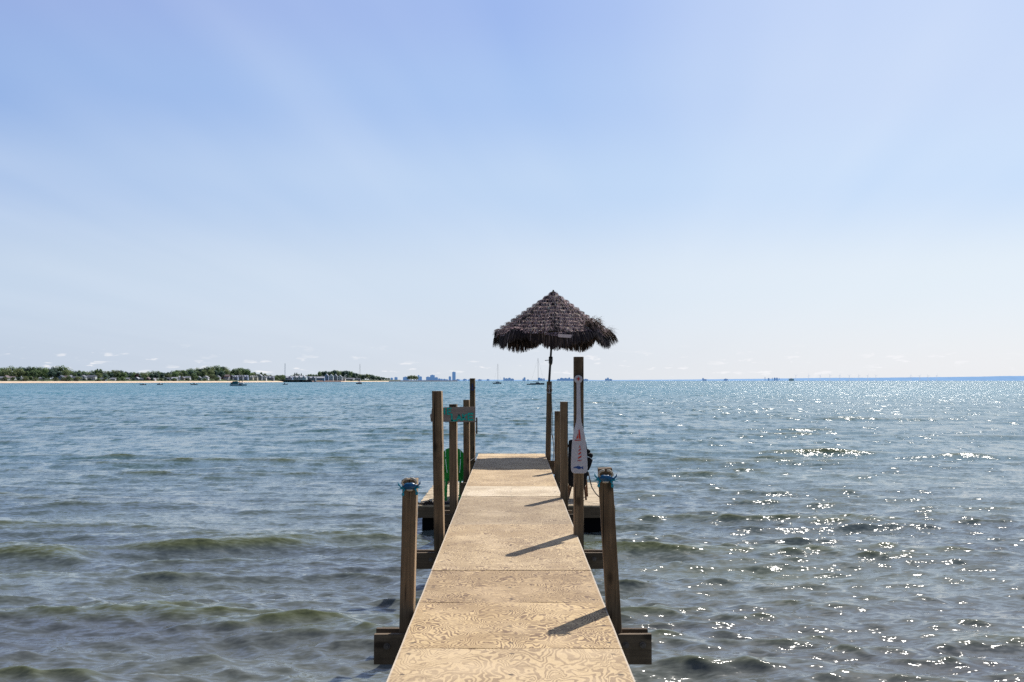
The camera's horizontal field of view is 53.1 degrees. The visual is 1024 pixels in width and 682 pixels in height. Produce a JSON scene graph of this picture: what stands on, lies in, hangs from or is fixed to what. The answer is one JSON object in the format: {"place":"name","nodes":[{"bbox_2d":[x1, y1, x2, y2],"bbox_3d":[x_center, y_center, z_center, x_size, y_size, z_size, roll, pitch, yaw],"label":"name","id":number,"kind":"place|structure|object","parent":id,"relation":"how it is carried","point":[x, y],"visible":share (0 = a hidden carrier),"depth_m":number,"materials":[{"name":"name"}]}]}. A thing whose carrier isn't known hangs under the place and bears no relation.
{"place":"outdoors","nodes":[
{"label":"outdoors","id":0,"kind":"place"},
{"bbox_2d":[0,381,282,382],"bbox_3d":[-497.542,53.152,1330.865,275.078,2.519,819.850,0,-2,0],"label":"beach","id":1,"kind":"structure","parent":0,"point":[125,381],"depth_m":1142.62,"materials":[{"name":"beige sand"}]},
{"bbox_2d":[0,378,388,380],"bbox_3d":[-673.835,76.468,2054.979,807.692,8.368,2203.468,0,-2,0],"label":"shore land","id":2,"kind":"structure","parent":0,"point":[211,379],"depth_m":1239.29,"materials":[{"name":"green plant"}]},
{"bbox_2d":[0,370,9,375],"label":"tree","id":3,"kind":"object","parent":2,"relation":"on","point":[4,372],"visible":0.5,"depth_m":1062.75,"materials":[{"name":"green plant"}]},
{"bbox_2d":[2,367,11,373],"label":"tree","id":4,"kind":"object","parent":2,"relation":"on","point":[8,370],"visible":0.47,"depth_m":1080.68,"materials":[{"name":"green plant"}]},
{"bbox_2d":[13,368,25,377],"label":"tree","id":5,"kind":"object","parent":2,"relation":"on","point":[19,372],"visible":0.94,"depth_m":1079.50,"materials":[{"name":"green plant"}]},
{"bbox_2d":[26,370,37,377],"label":"tree","id":6,"kind":"object","parent":2,"relation":"on","point":[33,373],"visible":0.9,"depth_m":1080.06,"materials":[{"name":"green plant"}]},
{"bbox_2d":[36,370,43,377],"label":"tree","id":7,"kind":"object","parent":2,"relation":"on","point":[38,373],"visible":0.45,"depth_m":1098.77,"materials":[{"name":"green plant"}]},
{"bbox_2d":[40,368,49,378],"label":"tree","id":8,"kind":"object","parent":2,"relation":"on","point":[44,372],"visible":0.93,"depth_m":1103.80,"materials":[{"name":"green plant"}]},
{"bbox_2d":[46,369,56,379],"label":"tree","id":9,"kind":"object","parent":2,"relation":"on","point":[51,373],"visible":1,"depth_m":1096.77,"materials":[{"name":"green plant"}]},
{"bbox_2d":[56,365,67,377],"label":"tree","id":10,"kind":"object","parent":2,"relation":"on","point":[60,369],"visible":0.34,"depth_m":1128.20,"materials":[{"name":"green plant"}]},
{"bbox_2d":[62,370,69,375],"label":"tree","id":11,"kind":"object","parent":2,"relation":"on","point":[65,371],"visible":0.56,"depth_m":1110.76,"materials":[{"name":"green plant"}]},
{"bbox_2d":[86,375,97,379],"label":"house","id":12,"kind":"structure","parent":2,"relation":"on","point":[93,377],"depth_m":1124.70,"materials":[{"name":"white paint"}]},
{"bbox_2d":[118,372,127,377],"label":"tree","id":13,"kind":"object","parent":2,"relation":"on","point":[123,374],"visible":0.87,"depth_m":1189.39,"materials":[{"name":"green plant"}]},
{"bbox_2d":[171,371,178,376],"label":"tree","id":14,"kind":"object","parent":2,"relation":"on","point":[175,374],"visible":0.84,"depth_m":1287.41,"materials":[{"name":"green plant"}]},
{"bbox_2d":[190,373,198,379],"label":"tree","id":15,"kind":"object","parent":2,"relation":"on","point":[194,376],"visible":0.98,"depth_m":1307.00,"materials":[{"name":"green plant"}]},
{"bbox_2d":[200,369,207,376],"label":"tree","id":16,"kind":"object","parent":2,"relation":"on","point":[203,373],"visible":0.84,"depth_m":1345.06,"materials":[{"name":"green plant"}]},
{"bbox_2d":[215,365,223,375],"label":"tree","id":17,"kind":"object","parent":2,"relation":"on","point":[218,368],"visible":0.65,"depth_m":1404.05,"materials":[{"name":"green plant"}]},
{"bbox_2d":[217,371,225,376],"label":"tree","id":18,"kind":"object","parent":2,"relation":"on","point":[220,373],"visible":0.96,"depth_m":1394.24,"materials":[{"name":"green plant"}]},
{"bbox_2d":[231,368,238,374],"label":"tree","id":19,"kind":"object","parent":2,"relation":"on","point":[234,371],"visible":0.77,"depth_m":1457.88,"materials":[{"name":"green plant"}]},
{"bbox_2d":[243,370,250,376],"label":"tree","id":20,"kind":"object","parent":2,"relation":"on","point":[246,372],"visible":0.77,"depth_m":1475.07,"materials":[{"name":"green plant"}]},
{"bbox_2d":[267,376,274,380],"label":"house","id":21,"kind":"structure","parent":2,"relation":"on","point":[272,378],"depth_m":1593.36,"materials":[{"name":"grey paint"}]},
{"bbox_2d":[293,376,307,379],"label":"house","id":22,"kind":"structure","parent":2,"relation":"on","point":[300,377],"depth_m":1767.59,"materials":[{"name":"white paint"}]},
{"bbox_2d":[307,376,316,380],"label":"house","id":23,"kind":"structure","parent":2,"relation":"on","point":[312,378],"depth_m":1833.91,"materials":[{"name":"grey paint"}]},
{"bbox_2d":[341,381,388,381],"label":"sand spit","id":24,"kind":"structure","parent":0,"point":[364,381],"depth_m":2141.67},
{"bbox_2d":[312,380,343,381],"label":"sea wall","id":25,"kind":"structure","parent":24,"relation":"on","point":[328,381],"depth_m":1914.94,"materials":[{"name":"grey stone"}]},
{"bbox_2d":[0,381,1023,681],"bbox_3d":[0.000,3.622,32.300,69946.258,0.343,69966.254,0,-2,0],"label":"water","id":26,"kind":"structure","parent":0,"point":[818,531],"depth_m":17.26,"materials":[{"name":"blue liquid"}]},
{"bbox_2d":[230,380,246,385],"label":"cabin cruiser","id":27,"kind":"object","parent":26,"relation":"on","point":[234,383],"visible":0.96,"depth_m":478.42,"materials":[{"name":"white plastic"}]},
{"bbox_2d":[279,379,313,381],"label":"wharf","id":28,"kind":"structure","parent":26,"relation":"in","point":[296,380],"depth_m":1638.78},
{"bbox_2d":[389,380,456,381],"bbox_3d":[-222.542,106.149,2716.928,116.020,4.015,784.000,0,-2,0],"label":"breakwater","id":29,"kind":"object","parent":26,"relation":"in","point":[418,380],"visible":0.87,"depth_m":2658.44,"materials":[{"name":"stone"}]},
{"bbox_2d":[452,372,455,379],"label":"tower block","id":30,"kind":"structure","parent":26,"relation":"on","point":[453,375],"depth_m":14392.56,"materials":[{"name":"glass"}]},
{"bbox_2d":[374,357,651,681],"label":"wooden pier","id":31,"kind":"structure","parent":26,"relation":"in","point":[511,593],"depth_m":6.92,"materials":[{"name":"brown wood"}]},
{"bbox_2d":[398,477,421,495],"bbox_3d":[-0.652,0.927,6.516,0.157,0.121,0.021,0,-2,0],"label":"crab ornament","id":32,"kind":"object","parent":31,"relation":"attached to","point":[409,486],"visible":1,"depth_m":6.51,"materials":[{"name":"blue plastic"}]},
{"bbox_2d":[430,407,475,421],"bbox_3d":[-0.701,0.868,12.111,0.538,0.181,0.028,0,-2,0],"label":"sign board","id":33,"kind":"object","parent":31,"relation":"attached to","point":[458,414],"visible":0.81,"depth_m":12.10,"materials":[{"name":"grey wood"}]},
{"bbox_2d":[551,384,553,459],"bbox_3d":[0.713,1.449,18.129,0.066,1.420,0.037,-1,-2,24],"label":"rope","id":34,"kind":"object","parent":31,"relation":"hanging from","point":[552,421],"visible":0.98,"depth_m":18.12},
{"bbox_2d":[492,290,618,380],"bbox_3d":[0.786,0.386,18.371,2.303,2.621,2.205,0,-2,0],"label":"beach umbrella","id":35,"kind":"object","parent":31,"relation":"attached to","point":[553,320],"visible":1,"depth_m":17.76,"materials":[{"name":"plant"}]},
{"bbox_2d":[571,375,587,472],"bbox_3d":[0.623,0.772,9.505,0.153,0.910,0.032,0,-2,0],"label":"paddle","id":36,"kind":"object","parent":31,"relation":"attached to","point":[579,457],"visible":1,"depth_m":9.49,"materials":[{"name":"white paint"}]},
{"bbox_2d":[594,469,617,487],"bbox_3d":[0.596,0.876,6.518,0.157,0.119,0.021,0,-2,0],"label":"crab ornament","id":37,"kind":"object","parent":31,"relation":"attached to","point":[605,478],"visible":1,"depth_m":6.51,"materials":[{"name":"blue metal"}]},
{"bbox_2d":[418,482,614,532],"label":"swim platform","id":38,"kind":"structure","parent":26,"relation":"on","point":[592,522],"depth_m":16.37,"materials":[{"name":"brown wood"}]},
{"bbox_2d":[418,500,432,504],"bbox_3d":[-1.374,2.587,16.423,0.449,0.071,0.172,0,-2,5],"label":"waterweed","id":39,"kind":"object","parent":38,"relation":"on","point":[427,502],"visible":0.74,"depth_m":16.40,"materials":[{"name":"black plant"}]},
{"bbox_2d":[444,448,463,500],"bbox_3d":[-0.978,2.215,17.244,0.430,0.888,0.734,0,-2,0],"label":"plastic chair","id":40,"kind":"object","parent":38,"relation":"on","point":[446,470],"visible":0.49,"depth_m":17.03,"materials":[{"name":"green plastic"}]},
{"bbox_2d":[568,440,592,499],"bbox_3d":[1.130,2.160,17.309,0.438,1.010,0.590,0,-2,0],"label":"folding chair","id":41,"kind":"object","parent":38,"relation":"on","point":[570,473],"visible":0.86,"depth_m":17.03,"materials":[{"name":"black fabric"}]},
{"bbox_2d":[588,472,598,496],"bbox_3d":[1.355,2.370,16.819,0.046,0.389,0.635,1,-2,-17],"label":"cord","id":42,"kind":"object","parent":41,"relation":"hanging from","point":[591,485],"visible":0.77,"depth_m":16.91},
{"bbox_2d":[530,364,543,384],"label":"sailboat","id":43,"kind":"object","parent":26,"relation":"on","point":[537,383],"visible":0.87,"depth_m":615.67,"materials":[{"name":"white plastic"}]},
{"bbox_2d":[0,0,1023,379],"label":"sky","id":44,"kind":"structure","parent":0,"point":[738,189],"materials":[{"name":"blue"}]},
{"bbox_2d":[460,379,749,380],"bbox_3d":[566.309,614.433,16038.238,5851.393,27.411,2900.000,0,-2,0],"label":"shore","id":45,"kind":"structure","parent":0,"point":[641,380],"depth_m":14775.75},
{"bbox_2d":[686,376,1023,380],"bbox_3d":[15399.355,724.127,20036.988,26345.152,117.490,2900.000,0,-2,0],"label":"hills","id":46,"kind":"structure","parent":0,"point":[1002,378],"depth_m":18788.41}
]}

